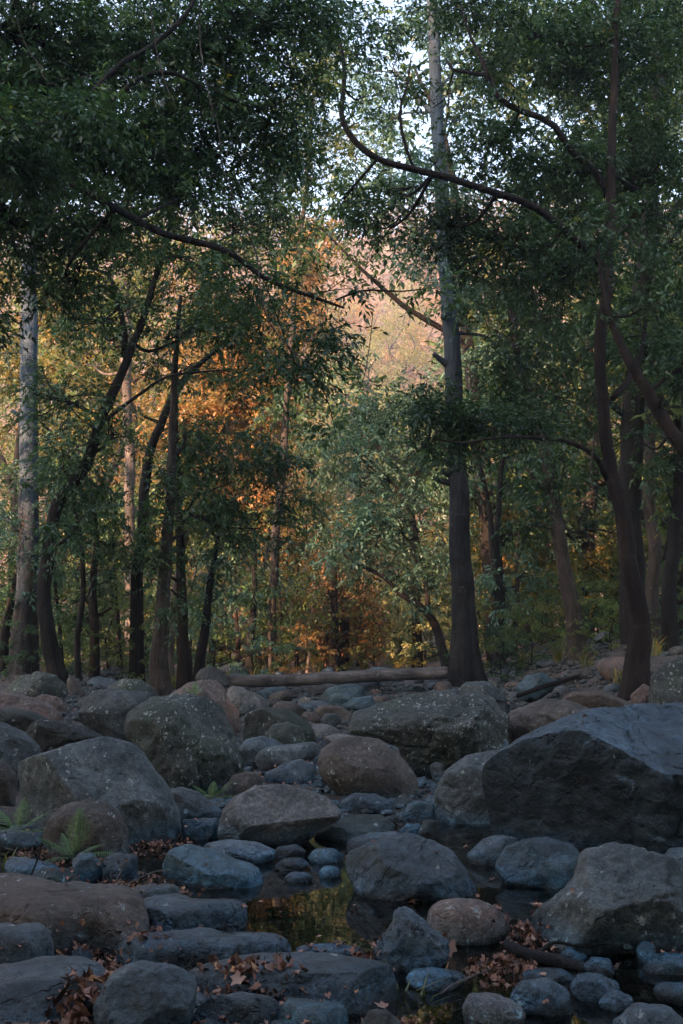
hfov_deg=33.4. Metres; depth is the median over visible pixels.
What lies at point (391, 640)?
shrub
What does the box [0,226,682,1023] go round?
ground
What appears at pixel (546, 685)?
fallen log
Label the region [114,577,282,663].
shrub
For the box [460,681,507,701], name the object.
rock
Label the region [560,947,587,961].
rock
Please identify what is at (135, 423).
forest tree
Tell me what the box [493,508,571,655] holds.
slim tree
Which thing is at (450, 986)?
stick
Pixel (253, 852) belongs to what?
rock
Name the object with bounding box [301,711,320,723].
rock
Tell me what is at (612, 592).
slim tree
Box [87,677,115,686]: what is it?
rock
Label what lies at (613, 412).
forest tree
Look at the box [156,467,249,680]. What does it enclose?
clump tree
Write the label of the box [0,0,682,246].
sky
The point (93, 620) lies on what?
sapling
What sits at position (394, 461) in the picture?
forest tree
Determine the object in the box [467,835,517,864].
rock
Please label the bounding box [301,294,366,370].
forest tree
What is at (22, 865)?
rock
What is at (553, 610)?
shrub
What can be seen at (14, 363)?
yellowing tree
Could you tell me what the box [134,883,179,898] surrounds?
rock
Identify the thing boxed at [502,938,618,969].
driftwood
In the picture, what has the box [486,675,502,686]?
stone
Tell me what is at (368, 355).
vine
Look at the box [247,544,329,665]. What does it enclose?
slim tree
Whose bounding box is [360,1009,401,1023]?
rock
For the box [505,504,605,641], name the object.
slim tree
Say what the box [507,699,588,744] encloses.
boulder
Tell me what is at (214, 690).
boulder
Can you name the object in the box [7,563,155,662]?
shrub
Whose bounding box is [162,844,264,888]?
boulder
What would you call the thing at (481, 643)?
shrub
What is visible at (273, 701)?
stone
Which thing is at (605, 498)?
forest tree
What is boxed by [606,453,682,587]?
forest tree
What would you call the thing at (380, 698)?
stone
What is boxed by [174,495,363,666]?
forest tree
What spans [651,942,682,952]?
fallen leaves
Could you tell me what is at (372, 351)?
forest tree
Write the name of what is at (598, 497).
vine
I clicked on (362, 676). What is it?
fallen log
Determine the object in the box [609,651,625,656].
stone
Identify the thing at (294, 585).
slim tree
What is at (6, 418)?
forest tree
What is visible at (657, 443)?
forest tree
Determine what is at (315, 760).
stone
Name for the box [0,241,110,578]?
forest tree
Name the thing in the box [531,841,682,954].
boulder
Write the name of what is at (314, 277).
autumn tree
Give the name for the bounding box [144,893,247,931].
rock
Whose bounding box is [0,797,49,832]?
fern
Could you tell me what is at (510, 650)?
shrub
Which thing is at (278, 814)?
boulder
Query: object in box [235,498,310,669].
slim tree
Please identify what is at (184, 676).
clump tree
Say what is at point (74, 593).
shrub
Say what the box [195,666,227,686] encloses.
rock
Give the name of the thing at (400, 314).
forest tree
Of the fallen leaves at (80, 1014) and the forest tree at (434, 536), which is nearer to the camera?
the fallen leaves at (80, 1014)
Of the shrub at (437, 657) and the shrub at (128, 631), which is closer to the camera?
the shrub at (128, 631)
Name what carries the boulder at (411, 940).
in the creek water
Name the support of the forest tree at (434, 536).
on the ground at (654, 666)
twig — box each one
[30,848,41,875]
[36,840,50,856]
[112,861,126,883]
[123,869,170,885]
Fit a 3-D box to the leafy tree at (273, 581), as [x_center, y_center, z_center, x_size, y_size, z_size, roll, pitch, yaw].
[-1.224,-4.804,29.799,5.162,18.079,2.838,0,-7,0]
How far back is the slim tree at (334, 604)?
29.86 m
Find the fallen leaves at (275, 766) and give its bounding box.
[220,758,318,797]
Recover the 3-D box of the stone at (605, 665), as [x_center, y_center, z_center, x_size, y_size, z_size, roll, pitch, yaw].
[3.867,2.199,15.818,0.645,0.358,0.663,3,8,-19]
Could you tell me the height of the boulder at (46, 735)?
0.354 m
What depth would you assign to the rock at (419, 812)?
7.25 m
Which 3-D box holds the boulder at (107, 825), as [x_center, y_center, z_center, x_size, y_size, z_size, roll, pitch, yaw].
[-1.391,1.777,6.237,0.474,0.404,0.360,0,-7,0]
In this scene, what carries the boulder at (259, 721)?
on the ground at (654, 666)
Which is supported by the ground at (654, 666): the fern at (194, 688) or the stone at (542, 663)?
the stone at (542, 663)
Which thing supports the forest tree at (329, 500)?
on the ground at (654, 666)
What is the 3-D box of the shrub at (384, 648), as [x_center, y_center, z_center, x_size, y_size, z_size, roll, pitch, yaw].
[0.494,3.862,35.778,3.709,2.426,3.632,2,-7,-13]
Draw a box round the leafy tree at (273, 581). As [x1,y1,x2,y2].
[202,3,384,671]
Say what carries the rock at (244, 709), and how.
on the ground at (654, 666)
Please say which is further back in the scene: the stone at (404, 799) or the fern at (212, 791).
the fern at (212, 791)
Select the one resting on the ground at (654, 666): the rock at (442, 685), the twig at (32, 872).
the rock at (442, 685)
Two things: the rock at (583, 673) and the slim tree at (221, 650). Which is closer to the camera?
the rock at (583, 673)
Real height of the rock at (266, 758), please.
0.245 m
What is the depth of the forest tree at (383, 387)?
114.51 m
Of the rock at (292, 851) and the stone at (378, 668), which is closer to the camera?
the rock at (292, 851)
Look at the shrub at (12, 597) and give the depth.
20.41 m
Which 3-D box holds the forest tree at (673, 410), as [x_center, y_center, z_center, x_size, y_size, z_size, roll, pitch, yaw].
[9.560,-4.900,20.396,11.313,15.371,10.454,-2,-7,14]
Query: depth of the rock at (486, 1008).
3.43 m
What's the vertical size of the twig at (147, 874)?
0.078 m
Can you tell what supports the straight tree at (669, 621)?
on the ground at (654, 666)
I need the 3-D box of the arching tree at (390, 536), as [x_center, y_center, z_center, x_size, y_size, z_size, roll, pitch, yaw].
[1.273,0.394,26.607,4.382,7.134,3.242,0,-7,0]
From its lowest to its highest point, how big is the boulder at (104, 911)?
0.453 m
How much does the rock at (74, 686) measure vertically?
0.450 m
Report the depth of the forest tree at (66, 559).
27.87 m
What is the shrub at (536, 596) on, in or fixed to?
on the ground at (654, 666)
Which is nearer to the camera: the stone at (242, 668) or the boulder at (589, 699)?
the boulder at (589, 699)
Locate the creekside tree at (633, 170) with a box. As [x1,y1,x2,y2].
[295,0,682,700]
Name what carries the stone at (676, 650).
on the ground at (654, 666)
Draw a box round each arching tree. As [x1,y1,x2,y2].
[303,377,477,671]
[528,186,682,458]
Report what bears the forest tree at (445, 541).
on the ground at (654, 666)
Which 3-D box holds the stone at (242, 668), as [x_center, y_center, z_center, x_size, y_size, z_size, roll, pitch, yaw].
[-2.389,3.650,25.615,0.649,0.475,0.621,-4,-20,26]
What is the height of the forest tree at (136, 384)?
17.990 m
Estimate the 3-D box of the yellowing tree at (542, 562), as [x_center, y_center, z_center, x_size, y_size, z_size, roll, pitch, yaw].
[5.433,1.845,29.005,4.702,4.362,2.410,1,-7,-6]
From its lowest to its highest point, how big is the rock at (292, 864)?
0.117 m
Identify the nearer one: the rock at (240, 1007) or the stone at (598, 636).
the rock at (240, 1007)
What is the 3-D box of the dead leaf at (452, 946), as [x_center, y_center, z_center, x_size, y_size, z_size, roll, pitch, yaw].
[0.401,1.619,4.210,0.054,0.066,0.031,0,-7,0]
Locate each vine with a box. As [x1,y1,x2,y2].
[16,17,61,87]
[150,0,176,107]
[199,0,318,375]
[356,310,372,397]
[589,435,603,501]
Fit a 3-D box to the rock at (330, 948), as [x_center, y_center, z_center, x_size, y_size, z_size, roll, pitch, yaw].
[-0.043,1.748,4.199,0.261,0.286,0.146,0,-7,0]
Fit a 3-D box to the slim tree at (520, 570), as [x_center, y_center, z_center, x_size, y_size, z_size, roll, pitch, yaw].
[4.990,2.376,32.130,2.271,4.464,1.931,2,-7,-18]
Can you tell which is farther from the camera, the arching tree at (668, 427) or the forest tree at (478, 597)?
the forest tree at (478, 597)
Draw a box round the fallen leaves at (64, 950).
[17,919,120,969]
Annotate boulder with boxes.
[0,691,63,720]
[0,707,46,731]
[0,722,41,786]
[0,873,149,955]
[0,955,105,1022]
[6,671,68,698]
[17,736,181,843]
[25,719,102,752]
[43,799,130,859]
[78,689,149,740]
[93,960,196,1023]
[124,693,243,793]
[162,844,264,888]
[170,679,240,734]
[189,951,397,1016]
[217,784,341,844]
[242,707,315,742]
[317,736,418,797]
[346,832,476,900]
[348,688,509,778]
[371,906,449,971]
[427,898,509,944]
[434,749,499,823]
[481,702,682,853]
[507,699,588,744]
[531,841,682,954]
[561,690,629,708]
[648,656,682,704]
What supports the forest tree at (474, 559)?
on the ground at (654, 666)
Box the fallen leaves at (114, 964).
[73,920,168,971]
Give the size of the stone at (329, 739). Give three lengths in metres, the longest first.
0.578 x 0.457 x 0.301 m
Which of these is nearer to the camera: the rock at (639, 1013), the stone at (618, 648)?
the rock at (639, 1013)
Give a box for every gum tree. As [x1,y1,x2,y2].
[0,0,292,674]
[38,249,174,652]
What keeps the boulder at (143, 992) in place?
on the ground at (654, 666)
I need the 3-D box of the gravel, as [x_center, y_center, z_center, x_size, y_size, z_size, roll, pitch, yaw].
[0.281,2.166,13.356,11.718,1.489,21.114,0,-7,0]
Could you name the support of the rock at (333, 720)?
on the ground at (654, 666)
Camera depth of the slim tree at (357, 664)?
34.76 m
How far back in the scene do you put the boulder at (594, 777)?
6.30 m
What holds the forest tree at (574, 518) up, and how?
on the ground at (654, 666)
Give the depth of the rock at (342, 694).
17.27 m
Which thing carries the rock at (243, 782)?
on the ground at (654, 666)
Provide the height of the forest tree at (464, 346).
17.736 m
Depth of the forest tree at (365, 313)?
156.01 m
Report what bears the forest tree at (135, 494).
on the ground at (654, 666)
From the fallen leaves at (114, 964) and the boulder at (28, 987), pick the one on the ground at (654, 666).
the boulder at (28, 987)
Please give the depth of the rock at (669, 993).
3.65 m
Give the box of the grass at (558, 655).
[0,635,671,1017]
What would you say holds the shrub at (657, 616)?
on the ground at (654, 666)
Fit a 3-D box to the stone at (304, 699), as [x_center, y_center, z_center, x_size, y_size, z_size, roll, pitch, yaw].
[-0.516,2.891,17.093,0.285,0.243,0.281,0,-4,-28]
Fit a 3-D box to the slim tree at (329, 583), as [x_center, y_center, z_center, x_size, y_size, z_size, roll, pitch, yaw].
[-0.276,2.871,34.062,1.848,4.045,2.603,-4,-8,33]
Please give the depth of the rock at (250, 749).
10.01 m
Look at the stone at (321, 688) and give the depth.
19.36 m
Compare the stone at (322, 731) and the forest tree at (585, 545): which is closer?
the stone at (322, 731)
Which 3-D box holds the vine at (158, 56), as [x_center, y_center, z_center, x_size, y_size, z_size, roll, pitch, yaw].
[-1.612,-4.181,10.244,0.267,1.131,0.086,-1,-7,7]
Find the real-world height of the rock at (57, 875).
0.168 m
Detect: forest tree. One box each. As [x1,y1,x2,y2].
[0,202,247,645]
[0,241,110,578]
[0,282,191,642]
[0,333,18,503]
[0,349,160,612]
[0,454,144,660]
[0,455,196,659]
[39,405,206,615]
[52,493,202,652]
[58,216,334,586]
[80,325,306,649]
[86,482,293,662]
[120,467,339,661]
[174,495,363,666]
[185,379,360,651]
[199,436,368,609]
[208,0,682,664]
[225,503,389,659]
[245,434,407,650]
[279,468,433,598]
[289,375,386,524]
[289,439,448,652]
[300,353,370,499]
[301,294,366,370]
[313,508,450,658]
[314,421,407,557]
[323,294,399,393]
[326,332,407,439]
[354,379,423,483]
[355,525,472,656]
[362,308,434,405]
[363,275,435,389]
[365,396,448,527]
[367,542,484,660]
[369,382,528,646]
[372,311,642,637]
[372,454,476,636]
[383,0,682,638]
[393,290,443,383]
[395,481,567,649]
[399,345,476,446]
[406,0,682,637]
[415,367,608,631]
[419,311,620,637]
[465,170,682,562]
[470,494,614,640]
[482,479,664,643]
[486,285,669,564]
[513,361,672,600]
[527,471,673,627]
[535,228,681,532]
[535,434,673,638]
[546,297,673,566]
[553,0,682,420]
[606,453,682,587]
[618,0,682,488]
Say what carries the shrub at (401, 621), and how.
on the ground at (654, 666)
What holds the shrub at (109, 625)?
on the ground at (654, 666)
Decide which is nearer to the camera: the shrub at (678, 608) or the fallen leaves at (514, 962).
the fallen leaves at (514, 962)
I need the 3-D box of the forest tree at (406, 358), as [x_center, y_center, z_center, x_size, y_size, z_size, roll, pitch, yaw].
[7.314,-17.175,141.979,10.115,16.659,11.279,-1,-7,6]
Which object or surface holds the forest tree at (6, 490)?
on the ground at (654, 666)
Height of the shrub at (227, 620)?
2.123 m
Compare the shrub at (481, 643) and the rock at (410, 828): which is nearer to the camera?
the rock at (410, 828)
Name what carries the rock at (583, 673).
on the ground at (654, 666)
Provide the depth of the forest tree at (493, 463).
55.44 m
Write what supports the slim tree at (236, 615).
on the ground at (654, 666)
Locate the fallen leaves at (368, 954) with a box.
[336,935,394,970]
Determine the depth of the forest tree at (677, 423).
25.00 m
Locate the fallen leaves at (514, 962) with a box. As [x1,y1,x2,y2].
[461,939,546,987]
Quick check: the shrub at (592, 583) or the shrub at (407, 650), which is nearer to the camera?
the shrub at (592, 583)
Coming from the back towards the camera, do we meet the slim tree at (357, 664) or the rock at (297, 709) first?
the slim tree at (357, 664)
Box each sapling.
[0,437,136,681]
[0,517,74,671]
[2,413,112,660]
[22,487,150,676]
[64,507,171,666]
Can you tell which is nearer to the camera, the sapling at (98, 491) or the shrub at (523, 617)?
the sapling at (98, 491)
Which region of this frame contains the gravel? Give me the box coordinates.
[0,639,630,1023]
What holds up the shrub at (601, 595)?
on the ground at (654, 666)
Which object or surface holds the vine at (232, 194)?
hanging from the overhanging tree at (62, 127)
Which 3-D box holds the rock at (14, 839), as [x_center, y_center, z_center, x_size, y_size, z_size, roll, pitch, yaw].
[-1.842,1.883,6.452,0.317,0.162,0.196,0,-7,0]
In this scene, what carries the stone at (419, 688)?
on the ground at (654, 666)
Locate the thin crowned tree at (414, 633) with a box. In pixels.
[289,330,464,667]
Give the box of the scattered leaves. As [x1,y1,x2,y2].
[2,648,661,1023]
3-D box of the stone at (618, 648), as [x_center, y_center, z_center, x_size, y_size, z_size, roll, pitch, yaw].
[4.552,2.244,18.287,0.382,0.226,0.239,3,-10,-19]
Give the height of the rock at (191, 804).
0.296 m
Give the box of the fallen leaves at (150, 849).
[119,818,199,858]
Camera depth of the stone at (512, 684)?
19.13 m
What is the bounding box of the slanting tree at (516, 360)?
[433,209,647,660]
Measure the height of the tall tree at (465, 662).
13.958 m
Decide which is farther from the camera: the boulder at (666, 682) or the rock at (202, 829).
the boulder at (666, 682)
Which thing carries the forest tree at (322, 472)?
on the ground at (654, 666)
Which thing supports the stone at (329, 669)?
on the ground at (654, 666)
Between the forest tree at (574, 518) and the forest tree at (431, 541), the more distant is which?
the forest tree at (431, 541)
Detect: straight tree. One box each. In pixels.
[475,0,682,644]
[617,77,682,645]
[624,207,682,651]
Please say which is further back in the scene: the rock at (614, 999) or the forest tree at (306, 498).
the forest tree at (306, 498)
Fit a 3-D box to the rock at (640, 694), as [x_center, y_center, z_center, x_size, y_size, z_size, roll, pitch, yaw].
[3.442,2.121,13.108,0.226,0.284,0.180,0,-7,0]
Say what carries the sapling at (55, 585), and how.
on the ground at (654, 666)
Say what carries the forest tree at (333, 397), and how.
on the ground at (654, 666)
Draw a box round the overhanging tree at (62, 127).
[0,0,470,457]
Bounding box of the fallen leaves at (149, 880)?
[50,855,207,895]
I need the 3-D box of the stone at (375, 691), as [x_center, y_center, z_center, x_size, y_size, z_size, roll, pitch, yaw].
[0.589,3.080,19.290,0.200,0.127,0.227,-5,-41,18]
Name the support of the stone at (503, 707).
on the ground at (654, 666)
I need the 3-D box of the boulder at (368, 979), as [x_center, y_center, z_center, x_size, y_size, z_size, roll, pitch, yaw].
[-0.164,1.640,3.660,0.699,0.387,0.383,0,-7,0]
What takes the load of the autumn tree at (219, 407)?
on the ground at (654, 666)
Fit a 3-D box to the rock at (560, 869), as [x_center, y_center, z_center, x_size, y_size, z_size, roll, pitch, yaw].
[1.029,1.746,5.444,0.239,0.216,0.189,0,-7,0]
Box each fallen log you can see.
[225,666,448,686]
[516,674,579,697]
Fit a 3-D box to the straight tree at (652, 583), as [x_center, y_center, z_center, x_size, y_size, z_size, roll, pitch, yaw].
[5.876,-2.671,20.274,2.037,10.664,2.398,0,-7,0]
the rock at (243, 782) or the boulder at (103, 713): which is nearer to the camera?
the rock at (243, 782)
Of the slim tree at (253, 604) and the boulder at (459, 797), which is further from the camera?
the slim tree at (253, 604)
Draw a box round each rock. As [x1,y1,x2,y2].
[0,760,17,806]
[0,830,43,849]
[0,922,53,963]
[4,857,60,874]
[32,867,80,882]
[35,694,66,711]
[67,675,84,696]
[71,946,92,959]
[72,852,102,881]
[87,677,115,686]
[101,852,137,883]
[107,678,157,696]
[116,927,290,971]
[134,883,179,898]
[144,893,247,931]
[171,787,221,822]
[182,817,218,839]
[190,991,279,1023]
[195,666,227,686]
[204,839,275,864]
[222,771,261,797]
[227,686,270,714]
[238,703,257,716]
[239,736,282,770]
[255,742,320,770]
[264,759,315,784]
[265,722,305,744]
[273,701,307,715]
[274,844,305,858]
[275,857,308,871]
[277,998,347,1023]
[285,872,312,882]
[296,943,364,955]
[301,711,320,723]
[308,848,343,863]
[314,814,394,840]
[315,705,350,723]
[319,684,366,703]
[319,865,341,877]
[320,713,341,726]
[340,793,392,813]
[342,696,374,710]
[346,831,400,852]
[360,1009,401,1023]
[398,823,420,834]
[401,801,435,824]
[406,967,465,991]
[417,819,437,837]
[430,762,444,780]
[433,681,452,690]
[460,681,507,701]
[462,992,525,1023]
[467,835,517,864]
[495,836,579,887]
[510,977,571,1015]
[515,673,554,702]
[518,967,573,982]
[540,855,578,888]
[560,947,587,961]
[564,668,594,685]
[570,972,618,1001]
[582,957,613,974]
[598,988,632,1011]
[613,1002,682,1023]
[630,684,649,703]
[636,941,655,962]
[642,952,682,974]
[653,982,682,1005]
[666,847,682,863]
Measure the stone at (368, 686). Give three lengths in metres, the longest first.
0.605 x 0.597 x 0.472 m
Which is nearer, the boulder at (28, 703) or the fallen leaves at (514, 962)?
the fallen leaves at (514, 962)
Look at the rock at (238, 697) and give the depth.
15.30 m
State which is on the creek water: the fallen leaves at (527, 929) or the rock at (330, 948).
the fallen leaves at (527, 929)
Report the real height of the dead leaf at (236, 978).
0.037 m
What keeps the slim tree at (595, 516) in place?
on the ground at (654, 666)
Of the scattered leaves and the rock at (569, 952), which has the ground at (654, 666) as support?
the scattered leaves
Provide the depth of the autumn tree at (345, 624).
30.59 m
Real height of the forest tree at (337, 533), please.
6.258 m
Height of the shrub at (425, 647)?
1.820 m
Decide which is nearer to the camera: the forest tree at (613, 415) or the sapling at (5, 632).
the sapling at (5, 632)
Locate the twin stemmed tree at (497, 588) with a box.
[430,330,557,670]
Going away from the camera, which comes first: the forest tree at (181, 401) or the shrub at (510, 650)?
the shrub at (510, 650)
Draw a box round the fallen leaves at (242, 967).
[196,951,309,1000]
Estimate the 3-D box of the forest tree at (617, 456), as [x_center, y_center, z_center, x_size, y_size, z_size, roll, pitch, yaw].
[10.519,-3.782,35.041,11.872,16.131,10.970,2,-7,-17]
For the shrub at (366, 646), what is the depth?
29.68 m
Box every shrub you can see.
[0,584,128,663]
[0,586,85,668]
[0,619,82,679]
[4,568,124,656]
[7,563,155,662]
[39,583,155,669]
[55,562,231,647]
[63,587,210,666]
[65,623,177,680]
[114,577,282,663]
[144,588,306,674]
[175,586,317,673]
[194,597,325,669]
[225,598,328,662]
[243,624,338,673]
[276,604,370,667]
[279,601,390,663]
[304,601,412,664]
[317,599,411,663]
[327,610,426,670]
[339,579,484,666]
[358,590,480,667]
[367,580,450,661]
[409,601,529,667]
[439,624,549,682]
[442,624,531,673]
[450,585,563,653]
[480,565,617,648]
[481,602,596,667]
[490,571,618,642]
[510,563,603,638]
[518,556,647,635]
[521,594,614,650]
[531,561,661,639]
[543,547,660,633]
[557,597,660,655]
[558,575,682,637]
[585,559,682,636]
[603,586,682,641]
[612,551,682,640]
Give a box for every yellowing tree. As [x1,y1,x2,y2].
[0,263,153,640]
[470,501,618,646]
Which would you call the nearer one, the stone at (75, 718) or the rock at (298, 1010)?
the rock at (298, 1010)
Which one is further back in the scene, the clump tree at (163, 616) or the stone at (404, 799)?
the clump tree at (163, 616)
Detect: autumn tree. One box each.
[135,313,325,663]
[214,203,349,635]
[276,543,405,670]
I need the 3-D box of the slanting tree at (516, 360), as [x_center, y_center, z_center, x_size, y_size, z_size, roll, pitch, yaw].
[3.564,-1.441,20.611,2.756,8.662,3.314,-6,-9,41]
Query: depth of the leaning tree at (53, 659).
16.85 m
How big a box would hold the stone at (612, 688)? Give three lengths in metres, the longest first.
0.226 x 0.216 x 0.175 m
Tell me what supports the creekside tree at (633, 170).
on the ground at (654, 666)
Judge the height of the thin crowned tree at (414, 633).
9.998 m
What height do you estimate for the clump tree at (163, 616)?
6.735 m
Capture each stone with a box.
[8,824,32,830]
[71,715,80,721]
[75,700,83,706]
[220,665,239,673]
[226,664,249,674]
[256,689,272,698]
[266,687,283,692]
[267,698,279,706]
[268,690,292,700]
[297,702,316,709]
[298,697,313,702]
[308,683,335,694]
[308,700,330,706]
[309,755,318,763]
[312,723,340,739]
[320,667,334,672]
[324,734,355,744]
[350,682,381,691]
[370,667,386,668]
[370,689,381,693]
[373,696,389,702]
[393,794,412,807]
[403,680,423,683]
[412,686,425,691]
[426,683,435,689]
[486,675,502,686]
[496,690,508,713]
[504,681,519,687]
[508,692,518,699]
[536,659,553,667]
[552,686,568,693]
[591,632,613,644]
[597,656,624,680]
[603,684,618,692]
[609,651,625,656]
[614,645,626,652]
[660,652,670,655]
[668,646,682,654]
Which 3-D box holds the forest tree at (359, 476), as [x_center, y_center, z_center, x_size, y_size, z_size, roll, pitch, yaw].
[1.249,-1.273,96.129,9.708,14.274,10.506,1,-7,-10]
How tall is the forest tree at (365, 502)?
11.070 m
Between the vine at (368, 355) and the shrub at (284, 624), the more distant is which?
the shrub at (284, 624)
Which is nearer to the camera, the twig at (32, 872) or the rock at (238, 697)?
the twig at (32, 872)
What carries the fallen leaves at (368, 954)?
on the creek water
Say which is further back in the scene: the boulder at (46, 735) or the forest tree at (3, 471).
the forest tree at (3, 471)
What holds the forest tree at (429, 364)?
on the ground at (654, 666)
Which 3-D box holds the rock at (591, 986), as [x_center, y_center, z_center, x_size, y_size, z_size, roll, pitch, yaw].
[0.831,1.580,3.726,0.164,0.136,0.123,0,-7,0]
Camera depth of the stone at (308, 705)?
16.16 m
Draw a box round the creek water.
[0,818,682,1023]
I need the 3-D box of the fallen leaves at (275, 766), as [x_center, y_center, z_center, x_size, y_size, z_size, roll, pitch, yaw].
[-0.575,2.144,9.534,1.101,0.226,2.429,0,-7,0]
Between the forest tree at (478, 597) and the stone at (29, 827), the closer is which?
the stone at (29, 827)
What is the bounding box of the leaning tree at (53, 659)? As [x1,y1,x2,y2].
[0,83,350,684]
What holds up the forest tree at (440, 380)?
on the ground at (654, 666)
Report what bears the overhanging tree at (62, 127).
on the ground at (654, 666)
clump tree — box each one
[110,282,253,695]
[136,358,244,689]
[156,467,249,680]
[171,490,261,680]
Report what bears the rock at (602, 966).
in the creek water
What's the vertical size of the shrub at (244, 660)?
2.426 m
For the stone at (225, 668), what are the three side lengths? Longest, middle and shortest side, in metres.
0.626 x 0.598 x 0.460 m
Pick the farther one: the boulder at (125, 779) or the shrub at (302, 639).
the shrub at (302, 639)
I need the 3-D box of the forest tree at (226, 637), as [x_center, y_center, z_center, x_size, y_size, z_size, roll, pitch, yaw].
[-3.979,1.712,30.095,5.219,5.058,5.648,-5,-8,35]
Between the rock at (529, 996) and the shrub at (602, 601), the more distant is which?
the shrub at (602, 601)
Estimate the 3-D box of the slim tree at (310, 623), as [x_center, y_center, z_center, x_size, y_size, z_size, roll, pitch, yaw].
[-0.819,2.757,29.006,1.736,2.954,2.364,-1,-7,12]
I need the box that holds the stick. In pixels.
[440,968,490,994]
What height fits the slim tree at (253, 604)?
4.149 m
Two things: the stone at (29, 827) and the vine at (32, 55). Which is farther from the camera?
the vine at (32, 55)
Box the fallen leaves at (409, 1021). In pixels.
[361,1014,433,1023]
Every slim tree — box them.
[187,543,257,665]
[188,545,282,662]
[209,520,305,674]
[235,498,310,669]
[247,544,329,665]
[266,562,347,672]
[267,528,338,666]
[291,521,371,671]
[308,539,362,666]
[326,555,405,666]
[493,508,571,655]
[501,537,552,639]
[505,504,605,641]
[541,496,611,584]
[574,510,648,633]
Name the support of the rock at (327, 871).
in the creek water
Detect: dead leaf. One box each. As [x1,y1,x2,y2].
[230,970,245,985]
[374,1001,388,1007]
[448,940,456,956]
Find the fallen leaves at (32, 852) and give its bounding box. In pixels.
[1,829,101,864]
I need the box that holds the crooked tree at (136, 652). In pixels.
[125,277,345,681]
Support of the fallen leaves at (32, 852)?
on the creek water
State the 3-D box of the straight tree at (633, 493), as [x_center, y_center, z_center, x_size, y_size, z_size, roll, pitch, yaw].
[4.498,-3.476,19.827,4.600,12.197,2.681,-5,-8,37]
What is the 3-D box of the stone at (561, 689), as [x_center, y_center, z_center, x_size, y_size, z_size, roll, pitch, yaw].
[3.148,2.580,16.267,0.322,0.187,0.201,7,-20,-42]
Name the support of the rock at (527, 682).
on the ground at (654, 666)
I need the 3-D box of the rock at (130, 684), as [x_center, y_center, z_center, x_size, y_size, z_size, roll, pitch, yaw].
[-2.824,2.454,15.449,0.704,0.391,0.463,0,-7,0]
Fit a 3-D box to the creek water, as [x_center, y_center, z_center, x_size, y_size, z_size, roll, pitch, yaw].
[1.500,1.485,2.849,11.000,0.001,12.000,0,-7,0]
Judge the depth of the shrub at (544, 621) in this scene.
32.45 m
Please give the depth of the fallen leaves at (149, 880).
5.38 m
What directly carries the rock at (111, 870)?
on the ground at (654, 666)
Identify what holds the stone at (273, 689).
on the ground at (654, 666)
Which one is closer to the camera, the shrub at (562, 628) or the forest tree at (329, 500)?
the shrub at (562, 628)
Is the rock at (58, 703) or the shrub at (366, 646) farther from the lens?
the shrub at (366, 646)
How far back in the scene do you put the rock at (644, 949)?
4.12 m
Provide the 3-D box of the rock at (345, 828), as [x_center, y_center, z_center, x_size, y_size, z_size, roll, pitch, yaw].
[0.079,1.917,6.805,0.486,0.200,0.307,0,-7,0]
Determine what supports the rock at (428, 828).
in the creek water
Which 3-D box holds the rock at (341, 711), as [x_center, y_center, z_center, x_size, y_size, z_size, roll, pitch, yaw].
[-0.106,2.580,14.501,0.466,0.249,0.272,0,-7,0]
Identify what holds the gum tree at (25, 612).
on the ground at (654, 666)
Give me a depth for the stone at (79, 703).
13.72 m
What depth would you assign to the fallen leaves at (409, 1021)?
3.44 m
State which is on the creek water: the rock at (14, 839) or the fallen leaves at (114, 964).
the fallen leaves at (114, 964)
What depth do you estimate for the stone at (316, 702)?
16.51 m
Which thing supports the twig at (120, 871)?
on the fallen leaves at (149, 880)
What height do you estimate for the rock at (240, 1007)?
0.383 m
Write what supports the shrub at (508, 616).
on the ground at (654, 666)
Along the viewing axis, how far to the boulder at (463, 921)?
4.39 m
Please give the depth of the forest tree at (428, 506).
66.22 m
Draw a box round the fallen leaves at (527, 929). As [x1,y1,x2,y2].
[491,898,564,952]
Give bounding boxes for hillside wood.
[0,181,681,639]
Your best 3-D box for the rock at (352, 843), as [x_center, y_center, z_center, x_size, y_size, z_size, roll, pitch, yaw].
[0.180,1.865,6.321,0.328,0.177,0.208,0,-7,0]
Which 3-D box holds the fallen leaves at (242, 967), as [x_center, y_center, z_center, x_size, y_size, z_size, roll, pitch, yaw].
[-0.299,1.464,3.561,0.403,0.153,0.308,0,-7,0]
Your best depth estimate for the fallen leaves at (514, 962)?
3.97 m
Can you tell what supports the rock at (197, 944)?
on the ground at (654, 666)
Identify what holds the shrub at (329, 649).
on the ground at (654, 666)
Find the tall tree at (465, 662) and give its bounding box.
[330,0,512,687]
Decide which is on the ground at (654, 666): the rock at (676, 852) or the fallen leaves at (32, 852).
the rock at (676, 852)
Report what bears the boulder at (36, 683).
on the ground at (654, 666)
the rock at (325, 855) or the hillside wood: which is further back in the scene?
the hillside wood
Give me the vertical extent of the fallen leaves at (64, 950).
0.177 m
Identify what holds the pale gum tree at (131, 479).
on the ground at (654, 666)
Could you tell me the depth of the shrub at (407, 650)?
30.44 m
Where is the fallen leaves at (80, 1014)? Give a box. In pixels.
[44,965,113,1023]
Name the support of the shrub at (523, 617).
on the ground at (654, 666)
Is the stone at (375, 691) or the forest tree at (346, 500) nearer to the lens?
the stone at (375, 691)
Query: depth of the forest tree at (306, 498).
60.87 m
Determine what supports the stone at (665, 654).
on the ground at (654, 666)
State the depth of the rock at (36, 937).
3.94 m
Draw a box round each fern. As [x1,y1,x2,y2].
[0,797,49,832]
[36,806,114,862]
[183,681,202,693]
[193,781,233,798]
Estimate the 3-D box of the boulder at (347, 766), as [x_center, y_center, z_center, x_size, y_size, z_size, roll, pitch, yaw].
[0.200,1.964,8.514,0.764,0.563,0.675,0,-7,0]

